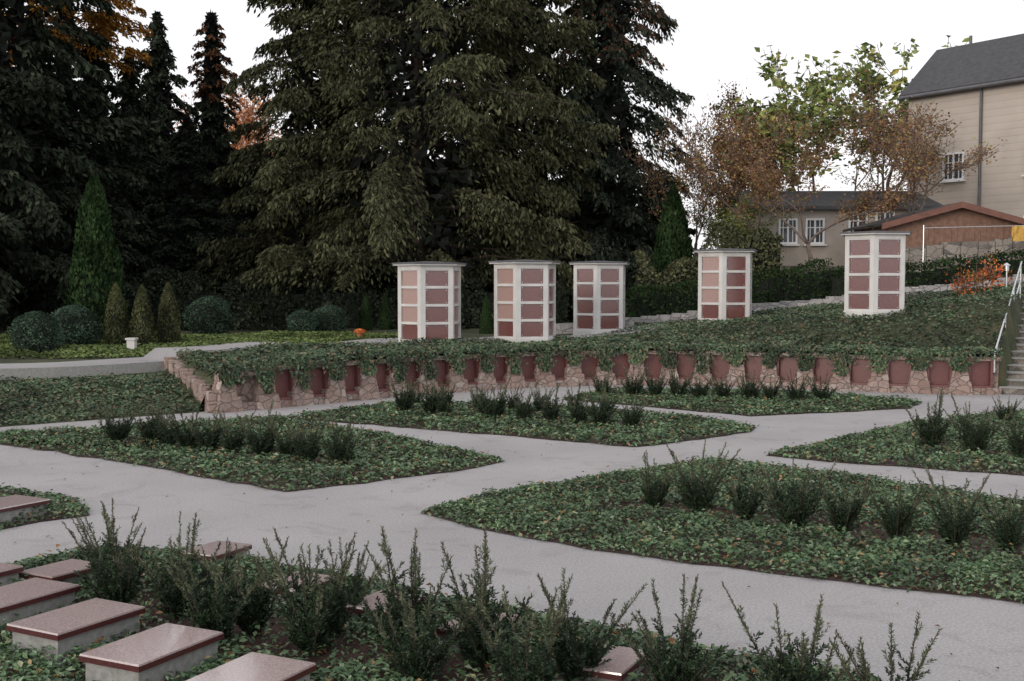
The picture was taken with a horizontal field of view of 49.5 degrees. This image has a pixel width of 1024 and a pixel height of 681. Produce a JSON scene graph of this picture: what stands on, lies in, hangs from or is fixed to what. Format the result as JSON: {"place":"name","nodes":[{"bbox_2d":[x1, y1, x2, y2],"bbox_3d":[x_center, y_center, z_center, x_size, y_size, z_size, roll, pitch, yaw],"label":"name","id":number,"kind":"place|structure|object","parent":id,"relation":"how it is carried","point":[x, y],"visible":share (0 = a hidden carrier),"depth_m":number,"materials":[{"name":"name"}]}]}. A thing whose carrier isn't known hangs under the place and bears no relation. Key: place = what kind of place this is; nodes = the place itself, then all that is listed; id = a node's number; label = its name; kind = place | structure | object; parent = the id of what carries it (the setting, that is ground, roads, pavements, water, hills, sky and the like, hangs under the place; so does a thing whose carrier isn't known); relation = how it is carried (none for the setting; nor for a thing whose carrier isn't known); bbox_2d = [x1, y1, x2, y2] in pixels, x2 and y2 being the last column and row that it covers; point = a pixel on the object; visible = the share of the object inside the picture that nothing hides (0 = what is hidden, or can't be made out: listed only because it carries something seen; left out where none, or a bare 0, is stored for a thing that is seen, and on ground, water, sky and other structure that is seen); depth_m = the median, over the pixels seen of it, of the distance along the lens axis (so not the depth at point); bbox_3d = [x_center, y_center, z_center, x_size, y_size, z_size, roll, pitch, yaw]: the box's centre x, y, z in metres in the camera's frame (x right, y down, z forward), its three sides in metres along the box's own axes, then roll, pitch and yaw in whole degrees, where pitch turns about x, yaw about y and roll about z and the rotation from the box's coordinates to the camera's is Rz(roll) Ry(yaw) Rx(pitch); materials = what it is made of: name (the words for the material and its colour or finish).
{"place":"outdoors","nodes":[
{"label":"outdoors","id":0,"kind":"place"},
{"bbox_2d":[0,323,674,379],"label":"path","id":1,"kind":"structure","parent":0,"point":[152,360],"depth_m":25.85,"materials":[{"name":"concrete"}]},
{"bbox_2d":[0,348,1023,680],"bbox_3d":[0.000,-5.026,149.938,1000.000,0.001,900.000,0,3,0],"label":"garden path ground","id":2,"kind":"structure","parent":0,"point":[980,638],"depth_m":11.59,"materials":[{"name":"concrete"}]},
{"bbox_2d":[0,592,74,637],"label":"plinth","id":3,"kind":"structure","parent":2,"relation":"on","point":[24,612],"depth_m":8.42,"materials":[{"name":"concrete"}]},
{"bbox_2d":[0,586,80,612],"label":"red granite edge","id":4,"kind":"object","parent":3,"relation":"on","point":[37,600],"visible":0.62,"depth_m":8.40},
{"bbox_2d":[0,578,79,607],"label":"grave slab","id":5,"kind":"structure","parent":4,"relation":"on","point":[22,591],"depth_m":8.58,"materials":[{"name":"pink stone"}]},
{"bbox_2d":[0,482,92,530],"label":"groundcover bed","id":6,"kind":"object","parent":2,"relation":"on","point":[59,505],"visible":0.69,"depth_m":12.63,"materials":[{"name":"green plant"}]},
{"bbox_2d":[12,615,139,666],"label":"plinth","id":7,"kind":"structure","parent":2,"relation":"on","point":[63,646],"depth_m":7.66,"materials":[{"name":"concrete"}]},
{"bbox_2d":[6,608,145,640],"bbox_3d":[-3.097,1.985,7.921,0.500,0.036,0.800,2,2,26],"label":"red granite edge","id":8,"kind":"object","parent":7,"relation":"on","point":[74,632],"visible":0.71,"depth_m":7.64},
{"bbox_2d":[7,598,144,635],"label":"grave slab","id":9,"kind":"structure","parent":8,"relation":"on","point":[66,619],"depth_m":7.88,"materials":[{"name":"pink stone"}]},
{"bbox_2d":[86,641,217,680],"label":"plinth","id":10,"kind":"structure","parent":2,"relation":"on","point":[182,663],"depth_m":7.06,"materials":[{"name":"concrete"}]},
{"bbox_2d":[78,633,223,672],"bbox_3d":[-2.358,2.016,7.307,0.500,0.036,0.800,1,2,25],"label":"red granite edge","id":11,"kind":"object","parent":10,"relation":"on","point":[150,664],"visible":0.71,"depth_m":7.01,"materials":[{"name":"stone"}]},
{"bbox_2d":[79,623,222,666],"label":"grave slab","id":12,"kind":"structure","parent":11,"relation":"on","point":[150,645],"depth_m":7.26,"materials":[{"name":"pink stone"}]},
{"bbox_2d":[0,413,504,490],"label":"groundcover bed","id":13,"kind":"object","parent":2,"relation":"on","point":[377,455],"visible":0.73,"depth_m":16.39,"materials":[{"name":"green plant"}]},
{"bbox_2d":[296,674,309,680],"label":"plinth","id":14,"kind":"structure","parent":2,"relation":"on","point":[307,677],"depth_m":6.89,"materials":[{"name":"concrete"}]},
{"bbox_2d":[284,664,316,680],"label":"red granite edge","id":15,"kind":"object","parent":14,"relation":"on","point":[303,673],"visible":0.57,"depth_m":6.82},
{"bbox_2d":[186,652,315,680],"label":"grave slab","id":16,"kind":"structure","parent":15,"relation":"on","point":[253,666],"depth_m":6.80,"materials":[{"name":"pink stone"}]},
{"bbox_2d":[0,539,878,680],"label":"groundcover bed","id":17,"kind":"object","parent":2,"relation":"on","point":[357,653],"visible":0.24,"depth_m":7.76,"materials":[{"name":"green plant"}]},
{"bbox_2d":[73,498,152,603],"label":"yew shrub","id":18,"kind":"object","parent":17,"relation":"on","point":[117,583],"visible":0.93,"depth_m":8.76,"materials":[{"name":"green plant"}]},
{"bbox_2d":[130,511,221,618],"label":"yew shrub","id":19,"kind":"object","parent":17,"relation":"on","point":[170,595],"visible":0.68,"depth_m":8.57,"materials":[{"name":"green plant"}]},
{"bbox_2d":[161,542,262,642],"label":"yew shrub","id":20,"kind":"object","parent":17,"relation":"on","point":[217,616],"visible":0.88,"depth_m":7.96,"materials":[{"name":"green plant"}]},
{"bbox_2d":[198,535,300,635],"bbox_3d":[-2.018,1.804,8.201,0.787,0.769,0.511,1,3,15],"label":"yew shrub","id":21,"kind":"object","parent":17,"relation":"on","point":[256,606],"visible":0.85,"depth_m":8.13,"materials":[{"name":"green plant"}]},
{"bbox_2d":[244,532,356,656],"bbox_3d":[-1.469,1.786,7.827,0.757,0.844,0.686,1,3,26],"label":"yew shrub","id":22,"kind":"object","parent":17,"relation":"on","point":[313,630],"visible":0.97,"depth_m":7.74,"materials":[{"name":"green plant"}]},
{"bbox_2d":[261,527,388,646],"bbox_3d":[-1.269,1.764,7.954,0.896,0.876,0.582,0,3,9],"label":"yew shrub","id":23,"kind":"object","parent":17,"relation":"on","point":[345,601],"visible":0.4,"depth_m":7.91,"materials":[{"name":"green plant"}]},
{"bbox_2d":[360,525,453,655],"bbox_3d":[-0.758,1.744,7.655,0.524,0.948,0.853,3,4,42],"label":"yew shrub","id":24,"kind":"object","parent":17,"relation":"on","point":[416,581],"visible":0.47,"depth_m":7.64,"materials":[{"name":"green plant"}]},
{"bbox_2d":[371,582,487,680],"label":"yew shrub","id":25,"kind":"object","parent":17,"relation":"on","point":[421,658],"visible":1,"depth_m":7.16,"materials":[{"name":"green plant"}]},
{"bbox_2d":[432,528,533,672],"bbox_3d":[-0.235,1.751,7.433,0.639,0.955,0.878,2,3,33],"label":"yew shrub","id":26,"kind":"object","parent":17,"relation":"on","point":[473,645],"visible":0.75,"depth_m":7.46,"materials":[{"name":"green plant"}]},
{"bbox_2d":[464,574,572,680],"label":"yew shrub","id":27,"kind":"object","parent":17,"relation":"on","point":[532,666],"visible":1,"depth_m":6.67,"materials":[{"name":"green plant"}]},
{"bbox_2d":[515,568,647,680],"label":"yew shrub","id":28,"kind":"object","parent":17,"relation":"on","point":[579,655],"visible":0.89,"depth_m":7.12,"materials":[{"name":"green plant"}]},
{"bbox_2d":[621,573,728,680],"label":"yew shrub","id":29,"kind":"object","parent":17,"relation":"on","point":[660,665],"visible":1,"depth_m":6.83,"materials":[{"name":"green plant"}]},
{"bbox_2d":[721,581,854,680],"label":"yew shrub","id":30,"kind":"object","parent":17,"relation":"on","point":[785,670],"visible":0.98,"depth_m":6.48,"materials":[{"name":"green plant"}]},
{"bbox_2d":[829,611,959,680],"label":"yew shrub","id":31,"kind":"object","parent":17,"relation":"on","point":[865,674],"visible":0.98,"depth_m":6.12,"materials":[{"name":"green plant"}]},
{"bbox_2d":[283,398,758,446],"bbox_3d":[0.278,1.432,21.253,8.596,0.203,4.608,2,3,32],"label":"groundcover bed","id":32,"kind":"object","parent":2,"relation":"on","point":[654,428],"visible":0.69,"depth_m":20.09,"materials":[{"name":"green plant"}]},
{"bbox_2d":[212,352,972,412],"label":"rubble pillars","id":33,"kind":"structure","parent":2,"relation":"on","point":[918,383],"depth_m":26.53,"materials":[{"name":"pink stone"}]},
{"bbox_2d":[214,350,1001,410],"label":"niche retaining wall","id":34,"kind":"structure","parent":2,"relation":"on","point":[244,390],"depth_m":26.29,"materials":[{"name":"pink stone"}]},
{"bbox_2d":[201,340,1002,393],"bbox_3d":[2.188,0.535,26.530,18.239,0.844,5.083,-1,3,-12],"label":"draping ivy","id":35,"kind":"object","parent":34,"relation":"hanging from","point":[337,373],"visible":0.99,"depth_m":26.83,"materials":[{"name":"green plant"}]},
{"bbox_2d":[272,353,992,399],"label":"red niche plates","id":36,"kind":"object","parent":34,"relation":"on","point":[939,373],"visible":0.66,"depth_m":27.12,"materials":[{"name":"stone"}]},
{"bbox_2d":[421,454,1023,603],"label":"groundcover bed","id":37,"kind":"object","parent":2,"relation":"on","point":[609,511],"visible":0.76,"depth_m":11.51,"materials":[{"name":"green plant"}]},
{"bbox_2d":[666,440,740,515],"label":"yew shrub","id":38,"kind":"object","parent":37,"relation":"on","point":[695,499],"visible":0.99,"depth_m":12.33,"materials":[{"name":"green plant"}]},
{"bbox_2d":[715,461,767,519],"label":"yew shrub","id":39,"kind":"object","parent":37,"relation":"on","point":[750,506],"visible":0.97,"depth_m":12.11,"materials":[{"name":"green plant"}]},
{"bbox_2d":[757,455,840,529],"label":"yew shrub","id":40,"kind":"object","parent":37,"relation":"on","point":[800,508],"visible":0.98,"depth_m":11.68,"materials":[{"name":"green plant"}]},
{"bbox_2d":[818,469,876,533],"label":"yew shrub","id":41,"kind":"object","parent":37,"relation":"on","point":[842,515],"visible":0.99,"depth_m":11.42,"materials":[{"name":"green plant"}]},
{"bbox_2d":[867,476,925,538],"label":"yew shrub","id":42,"kind":"object","parent":37,"relation":"on","point":[896,522],"visible":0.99,"depth_m":11.13,"materials":[{"name":"green plant"}]},
{"bbox_2d":[912,466,991,547],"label":"yew shrub","id":43,"kind":"object","parent":37,"relation":"on","point":[951,528],"visible":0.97,"depth_m":10.92,"materials":[{"name":"green plant"}]},
{"bbox_2d":[977,488,1023,553],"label":"yew shrub","id":44,"kind":"object","parent":37,"relation":"on","point":[1008,529],"visible":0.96,"depth_m":10.62,"materials":[{"name":"green plant"}]},
{"bbox_2d":[561,385,922,415],"bbox_3d":[5.044,1.253,24.811,7.203,0.207,5.113,3,4,41],"label":"groundcover bed","id":45,"kind":"object","parent":2,"relation":"on","point":[734,402],"visible":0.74,"depth_m":23.68,"materials":[{"name":"green plant"}]},
{"bbox_2d":[763,407,1023,474],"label":"groundcover bed","id":46,"kind":"object","parent":2,"relation":"on","point":[899,443],"visible":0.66,"depth_m":16.90,"materials":[{"name":"green plant"}]},
{"bbox_2d":[901,387,957,448],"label":"yew shrub","id":47,"kind":"object","parent":46,"relation":"on","point":[931,433],"visible":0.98,"depth_m":17.37,"materials":[{"name":"green plant"}]},
{"bbox_2d":[943,390,1013,454],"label":"yew shrub","id":48,"kind":"object","parent":46,"relation":"on","point":[972,438],"visible":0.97,"depth_m":16.86,"materials":[{"name":"green plant"}]},
{"bbox_2d":[0,266,1023,426],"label":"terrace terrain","id":49,"kind":"structure","parent":0,"point":[1015,310],"depth_m":27.93,"materials":[{"name":"plant"}]},
{"bbox_2d":[0,42,57,294],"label":"dark conifer tree","id":50,"kind":"object","parent":49,"relation":"on","point":[8,283],"visible":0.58,"depth_m":36.20,"materials":[{"name":"green plant"}]},
{"bbox_2d":[5,311,66,352],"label":"round shrub","id":51,"kind":"object","parent":49,"relation":"on","point":[37,331],"visible":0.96,"depth_m":27.68,"materials":[{"name":"green plant"}]},
{"bbox_2d":[51,304,102,344],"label":"round shrub","id":52,"kind":"object","parent":49,"relation":"on","point":[78,326],"visible":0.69,"depth_m":29.65,"materials":[{"name":"green plant"}]},
{"bbox_2d":[0,60,155,323],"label":"dark conifer tree","id":53,"kind":"object","parent":49,"relation":"on","point":[54,294],"visible":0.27,"depth_m":39.16,"materials":[{"name":"green plant"}]},
{"bbox_2d":[2,0,153,78],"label":"larch tree","id":54,"kind":"object","parent":49,"relation":"on","point":[103,23],"visible":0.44,"depth_m":44.55,"materials":[{"name":"orange plant"}]},
{"bbox_2d":[0,0,162,314],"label":"dark conifer tree","id":55,"kind":"object","parent":49,"relation":"on","point":[15,226],"visible":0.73,"depth_m":37.64,"materials":[{"name":"green plant"}]},
{"bbox_2d":[62,173,130,338],"bbox_3d":[-12.375,-2.403,32.917,2.095,5.098,2.058,1,3,27],"label":"thuja tree","id":56,"kind":"object","parent":49,"relation":"on","point":[96,273],"visible":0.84,"depth_m":32.46,"materials":[{"name":"green plant"}]},
{"bbox_2d":[21,45,186,294],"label":"dark conifer tree","id":57,"kind":"object","parent":49,"relation":"on","point":[115,191],"visible":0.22,"depth_m":43.51,"materials":[{"name":"green plant"}]},
{"bbox_2d":[0,359,211,424],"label":"slope groundcover","id":58,"kind":"object","parent":49,"relation":"on","point":[123,379],"visible":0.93,"depth_m":22.70,"materials":[{"name":"green plant"}]},
{"bbox_2d":[101,46,179,275],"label":"dark conifer tree","id":59,"kind":"object","parent":49,"relation":"on","point":[134,104],"visible":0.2,"depth_m":47.31,"materials":[{"name":"green plant"}]},
{"bbox_2d":[135,10,199,211],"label":"spruce tree","id":60,"kind":"object","parent":49,"relation":"on","point":[157,78],"visible":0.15,"depth_m":54.06,"materials":[{"name":"green plant"}]},
{"bbox_2d":[129,116,243,294],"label":"dark conifer tree","id":61,"kind":"object","parent":49,"relation":"on","point":[186,221],"visible":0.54,"depth_m":46.32,"materials":[{"name":"green plant"}]},
{"bbox_2d":[164,357,232,412],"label":"wing wall","id":62,"kind":"structure","parent":49,"relation":"on","point":[201,389],"depth_m":23.69,"materials":[{"name":"beige stone"}]},
{"bbox_2d":[0,330,397,358],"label":"lawn","id":63,"kind":"structure","parent":49,"relation":"on","point":[188,340],"depth_m":30.04,"materials":[{"name":"green plant"}]},
{"bbox_2d":[102,282,129,346],"bbox_3d":[-10.694,-0.673,29.999,0.742,1.837,0.760,0,3,-7],"label":"young thuja","id":64,"kind":"object","parent":63,"relation":"on","point":[115,323],"visible":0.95,"depth_m":29.83,"materials":[{"name":"green plant"}]},
{"bbox_2d":[129,284,156,346],"bbox_3d":[-9.985,-0.641,30.002,0.721,1.785,0.738,-2,4,-36],"label":"young thuja","id":65,"kind":"object","parent":63,"relation":"on","point":[141,326],"visible":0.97,"depth_m":29.84,"materials":[{"name":"green plant"}]},
{"bbox_2d":[155,282,180,342],"bbox_3d":[-9.587,-0.724,31.001,0.760,1.837,0.742,1,3,21],"label":"young thuja","id":66,"kind":"object","parent":63,"relation":"on","point":[169,328],"visible":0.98,"depth_m":30.82,"materials":[{"name":"green plant"}]},
{"bbox_2d":[182,296,235,333],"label":"round shrub","id":67,"kind":"object","parent":49,"relation":"on","point":[209,314],"visible":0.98,"depth_m":37.09,"materials":[{"name":"green plant"}]},
{"bbox_2d":[170,9,253,235],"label":"spruce tree","id":68,"kind":"object","parent":49,"relation":"on","point":[213,117],"visible":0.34,"depth_m":49.21,"materials":[{"name":"green plant"}]},
{"bbox_2d":[171,79,280,153],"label":"birch tree","id":69,"kind":"object","parent":49,"relation":"on","point":[247,114],"visible":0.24,"depth_m":65.39,"materials":[{"name":"orange plant"}]},
{"bbox_2d":[0,259,570,330],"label":"dark shrub row","id":70,"kind":"object","parent":49,"relation":"on","point":[279,309],"visible":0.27,"depth_m":39.99,"materials":[{"name":"green plant"}]},
{"bbox_2d":[180,0,439,318],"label":"hemlock tree","id":71,"kind":"object","parent":49,"relation":"on","point":[290,95],"visible":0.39,"depth_m":43.31,"materials":[{"name":"green plant"}]},
{"bbox_2d":[5,141,698,322],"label":"distant trees","id":72,"kind":"object","parent":49,"relation":"on","point":[165,250],"visible":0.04,"depth_m":45.51,"materials":[{"name":"green plant"}]},
{"bbox_2d":[191,335,606,373],"bbox_3d":[-2.320,0.216,27.732,11.858,0.525,3.747,-2,4,-36],"label":"ivy hedge top","id":73,"kind":"object","parent":49,"relation":"on","point":[289,347],"visible":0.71,"depth_m":26.56,"materials":[{"name":"plant"}]},
{"bbox_2d":[235,0,601,302],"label":"hemlock tree","id":74,"kind":"object","parent":49,"relation":"on","point":[412,117],"visible":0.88,"depth_m":39.86,"materials":[{"name":"green plant"}]},
{"bbox_2d":[392,261,466,356],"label":"columbarium","id":75,"kind":"structure","parent":49,"relation":"on","point":[429,299],"depth_m":29.36,"materials":[{"name":"white stone"}]},
{"bbox_2d":[391,0,619,305],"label":"hemlock tree","id":76,"kind":"object","parent":49,"relation":"on","point":[530,79],"visible":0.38,"depth_m":42.66,"materials":[{"name":"green plant"}]},
{"bbox_2d":[488,259,560,351],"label":"columbarium","id":77,"kind":"structure","parent":49,"relation":"on","point":[524,300],"depth_m":29.93,"materials":[{"name":"white stone"}]},
{"bbox_2d":[569,261,629,334],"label":"columbarium","id":78,"kind":"structure","parent":49,"relation":"on","point":[599,298],"depth_m":33.84,"materials":[{"name":"white stone"}]},
{"bbox_2d":[535,0,694,297],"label":"spruce tree","id":79,"kind":"object","parent":49,"relation":"on","point":[618,50],"visible":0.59,"depth_m":45.61,"materials":[{"name":"green plant"}]},
{"bbox_2d":[651,184,692,274],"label":"thuja tree","id":80,"kind":"object","parent":49,"relation":"on","point":[673,240],"visible":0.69,"depth_m":42.44,"materials":[{"name":"green plant"}]},
{"bbox_2d":[615,131,742,256],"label":"autumn cherry tree","id":81,"kind":"object","parent":49,"relation":"on","point":[683,176],"visible":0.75,"depth_m":44.53,"materials":[{"name":"brown plant"}]},
{"bbox_2d":[571,258,842,316],"bbox_3d":[6.621,-1.528,37.996,9.177,2.634,1.500,0,3,0],"label":"clipped hedge","id":82,"kind":"object","parent":49,"relation":"on","point":[790,285],"visible":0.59,"depth_m":37.62,"materials":[{"name":"green plant"}]},
{"bbox_2d":[631,220,785,296],"bbox_3d":[7.015,-2.467,39.923,5.399,3.757,2.040,0,3,0],"label":"shrub row","id":83,"kind":"object","parent":49,"relation":"on","point":[769,246],"visible":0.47,"depth_m":39.22,"materials":[{"name":"green plant"}]},
{"bbox_2d":[693,248,756,324],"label":"columbarium","id":84,"kind":"structure","parent":49,"relation":"on","point":[724,283],"depth_m":32.81,"materials":[{"name":"white stone"}]},
{"bbox_2d":[653,94,809,238],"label":"autumn cherry tree","id":85,"kind":"object","parent":49,"relation":"on","point":[728,157],"visible":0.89,"depth_m":42.17,"materials":[{"name":"brown plant"}]},
{"bbox_2d":[682,191,793,248],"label":"tree","id":86,"kind":"object","parent":49,"relation":"on","point":[740,226],"visible":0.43,"depth_m":43.91,"materials":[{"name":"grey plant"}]},
{"bbox_2d":[553,281,1023,352],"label":"ivy groundcover","id":87,"kind":"object","parent":49,"relation":"on","point":[792,315],"visible":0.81,"depth_m":29.60,"materials":[{"name":"plant"}]},
{"bbox_2d":[556,274,1023,333],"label":"stone wall","id":88,"kind":"structure","parent":49,"relation":"on","point":[564,328],"depth_m":35.75,"materials":[{"name":"stone"}]},
{"bbox_2d":[716,45,874,190],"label":"maple tree","id":89,"kind":"object","parent":49,"relation":"on","point":[815,92],"visible":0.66,"depth_m":49.36,"materials":[{"name":"green plant"}]},
{"bbox_2d":[699,102,939,271],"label":"autumn cherry tree","id":90,"kind":"object","parent":49,"relation":"on","point":[761,184],"visible":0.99,"depth_m":40.01,"materials":[{"name":"brown plant"}]},
{"bbox_2d":[726,200,919,265],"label":"walls","id":91,"kind":"structure","parent":49,"relation":"on","point":[834,249],"depth_m":45.35,"materials":[{"name":"beige paint"}]},
{"bbox_2d":[716,191,941,218],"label":"roof","id":92,"kind":"structure","parent":91,"relation":"on","point":[825,199],"depth_m":46.24,"materials":[{"name":"stone"}]},
{"bbox_2d":[840,231,910,318],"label":"columbarium","id":93,"kind":"structure","parent":49,"relation":"on","point":[874,272],"depth_m":29.27,"materials":[{"name":"white stone"}]},
{"bbox_2d":[826,64,961,196],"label":"autumn cherry tree","id":94,"kind":"object","parent":49,"relation":"on","point":[877,134],"visible":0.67,"depth_m":45.64,"materials":[{"name":"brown plant"}]},
{"bbox_2d":[836,35,968,190],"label":"maple tree","id":95,"kind":"object","parent":49,"relation":"on","point":[895,87],"visible":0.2,"depth_m":52.63,"materials":[{"name":"green plant"}]},
{"bbox_2d":[827,246,1023,295],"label":"clipped hedge","id":96,"kind":"object","parent":49,"relation":"on","point":[913,278],"visible":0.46,"depth_m":36.83,"materials":[{"name":"green plant"}]},
{"bbox_2d":[843,201,1023,246],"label":"brown timber shed","id":97,"kind":"structure","parent":49,"relation":"on","point":[966,217],"depth_m":40.11,"materials":[{"name":"wood"}]},
{"bbox_2d":[870,96,1006,214],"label":"autumn cherry tree","id":98,"kind":"object","parent":49,"relation":"on","point":[917,168],"visible":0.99,"depth_m":40.96,"materials":[{"name":"brown plant"}]},
{"bbox_2d":[905,237,1023,273],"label":"rubble stone wall","id":99,"kind":"structure","parent":49,"relation":"on","point":[953,249],"depth_m":38.59,"materials":[{"name":"stone"}]},
{"bbox_2d":[907,81,1023,217],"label":"walls","id":100,"kind":"structure","parent":49,"relation":"on","point":[1002,184],"depth_m":46.59,"materials":[{"name":"paint"}]},
{"bbox_2d":[899,33,1023,96],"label":"roof","id":101,"kind":"structure","parent":100,"relation":"on","point":[992,60],"depth_m":48.14,"materials":[{"name":"stone"}]},
{"bbox_2d":[999,301,1023,394],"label":"garden stairs","id":102,"kind":"structure","parent":49,"relation":"on","point":[1015,381],"depth_m":27.06,"materials":[{"name":"grey stone"}]},
{"bbox_2d":[2,0,1023,255],"label":"sky","id":103,"kind":"structure","parent":0,"point":[716,40],"materials":[{"name":"white"}]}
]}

